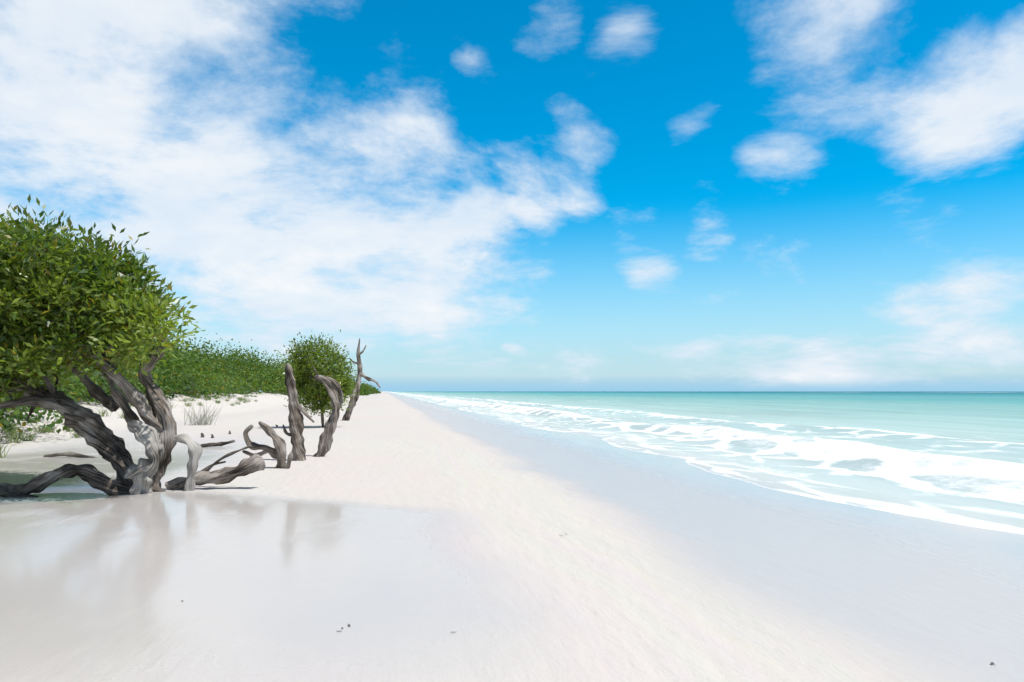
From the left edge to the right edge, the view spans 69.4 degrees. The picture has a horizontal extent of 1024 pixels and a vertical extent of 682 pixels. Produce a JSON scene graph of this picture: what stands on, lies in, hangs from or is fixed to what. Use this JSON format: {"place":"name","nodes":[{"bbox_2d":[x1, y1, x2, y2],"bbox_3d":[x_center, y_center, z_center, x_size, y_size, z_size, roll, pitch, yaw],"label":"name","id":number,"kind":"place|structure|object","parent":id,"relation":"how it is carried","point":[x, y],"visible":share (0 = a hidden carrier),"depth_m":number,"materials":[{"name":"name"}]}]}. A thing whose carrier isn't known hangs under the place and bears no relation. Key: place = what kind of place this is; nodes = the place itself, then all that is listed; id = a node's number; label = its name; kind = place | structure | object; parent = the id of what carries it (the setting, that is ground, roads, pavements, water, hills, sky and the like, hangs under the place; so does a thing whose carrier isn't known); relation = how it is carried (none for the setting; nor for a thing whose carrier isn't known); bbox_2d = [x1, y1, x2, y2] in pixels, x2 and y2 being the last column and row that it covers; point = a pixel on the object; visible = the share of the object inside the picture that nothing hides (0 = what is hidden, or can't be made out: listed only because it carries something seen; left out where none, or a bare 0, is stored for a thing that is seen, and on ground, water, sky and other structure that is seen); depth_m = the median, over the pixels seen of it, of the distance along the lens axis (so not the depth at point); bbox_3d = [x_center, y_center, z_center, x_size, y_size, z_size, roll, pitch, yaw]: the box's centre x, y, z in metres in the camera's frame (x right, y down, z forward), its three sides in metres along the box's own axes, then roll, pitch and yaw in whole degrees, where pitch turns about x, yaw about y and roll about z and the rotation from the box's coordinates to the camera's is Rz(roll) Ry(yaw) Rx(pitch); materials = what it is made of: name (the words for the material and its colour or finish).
{"place":"outdoors","nodes":[
{"label":"outdoors","id":0,"kind":"place"},
{"bbox_2d":[0,493,105,502],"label":"water puddle","id":1,"kind":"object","parent":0,"point":[43,497],"depth_m":11.75,"materials":[{"name":"grey liquid"}]},
{"bbox_2d":[0,391,1023,681],"bbox_3d":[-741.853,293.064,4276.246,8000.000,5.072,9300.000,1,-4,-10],"label":"beach ground","id":2,"kind":"structure","parent":0,"point":[408,539],"depth_m":6.79,"materials":[{"name":"white sand"}]},
{"bbox_2d":[0,357,165,496],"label":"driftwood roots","id":3,"kind":"object","parent":2,"relation":"on","point":[99,394],"visible":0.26,"depth_m":12.58,"materials":[{"name":"grey wood"}]},
{"bbox_2d":[0,340,226,439],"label":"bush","id":4,"kind":"object","parent":2,"relation":"on","point":[183,380],"visible":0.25,"depth_m":47.17,"materials":[{"name":"green plant"}]},
{"bbox_2d":[0,391,257,457],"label":"plants","id":5,"kind":"object","parent":2,"relation":"on","point":[20,436],"visible":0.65,"depth_m":26.73,"materials":[{"name":"green plant"}]},
{"bbox_2d":[0,327,265,495],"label":"driftwood tree trunks","id":6,"kind":"object","parent":2,"relation":"on","point":[97,434],"visible":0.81,"depth_m":12.17,"materials":[{"name":"grey wood"}]},
{"bbox_2d":[0,195,204,401],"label":"tree","id":7,"kind":"object","parent":6,"relation":"attached to","point":[37,267],"depth_m":11.42,"materials":[{"name":"green plant"}]},
{"bbox_2d":[43,425,277,457],"bbox_3d":[-9.568,3.352,26.042,3.289,0.321,15.872,0,-4,3],"label":"driftwood","id":8,"kind":"object","parent":2,"relation":"on","point":[70,454],"visible":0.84,"depth_m":18.24,"materials":[{"name":"grey wood"}]},
{"bbox_2d":[124,420,202,494],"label":"bleached driftwood limbs","id":9,"kind":"object","parent":2,"relation":"on","point":[142,473],"visible":0.91,"depth_m":11.81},
{"bbox_2d":[183,400,221,425],"bbox_3d":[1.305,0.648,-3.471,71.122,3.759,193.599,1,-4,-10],"label":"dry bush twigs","id":10,"kind":"object","parent":2,"relation":"on","point":[206,416],"visible":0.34,"depth_m":35.39,"materials":[{"name":"grey plant"}]},
{"bbox_2d":[149,320,381,397],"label":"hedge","id":11,"kind":"object","parent":2,"relation":"on","point":[241,375],"visible":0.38,"depth_m":100.46,"materials":[{"name":"green plant"}]},
{"bbox_2d":[242,421,292,468],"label":"driftwood stumps","id":12,"kind":"object","parent":2,"relation":"on","point":[278,452],"visible":0.86,"depth_m":15.47,"materials":[{"name":"grey wood"}]},
{"bbox_2d":[282,364,313,460],"bbox_3d":[-4.987,1.711,17.260,0.755,2.361,0.472,1,-4,-10],"label":"dead trunk","id":13,"kind":"object","parent":2,"relation":"on","point":[296,423],"visible":0.98,"depth_m":17.13,"materials":[{"name":"grey wood"}]},
{"bbox_2d":[276,329,359,426],"bbox_3d":[-8.682,1.674,33.145,3.752,4.595,3.460,1,-4,-10],"label":"bush","id":14,"kind":"object","parent":2,"relation":"on","point":[305,368],"depth_m":32.87,"materials":[{"name":"green plant"}]},
{"bbox_2d":[312,365,343,456],"bbox_3d":[-4.571,1.788,18.192,0.771,2.359,0.509,2,-4,-22],"label":"dead trunk","id":15,"kind":"object","parent":2,"relation":"on","point":[333,388],"visible":1,"depth_m":18.11,"materials":[{"name":"grey wood"}]},
{"bbox_2d":[342,338,380,420],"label":"dead tree","id":16,"kind":"object","parent":2,"relation":"on","point":[348,412],"visible":0.98,"depth_m":40.35,"materials":[{"name":"grey wood"}]},
{"bbox_2d":[0,0,1023,390],"label":"sky","id":17,"kind":"structure","parent":0,"point":[482,195],"materials":[{"name":"blue"}]},
{"bbox_2d":[385,391,1023,533],"bbox_3d":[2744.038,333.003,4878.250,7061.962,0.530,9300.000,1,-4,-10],"label":"sea water","id":18,"kind":"structure","parent":0,"point":[955,457],"depth_m":29.10,"materials":[{"name":"teal liquid"}]}
]}

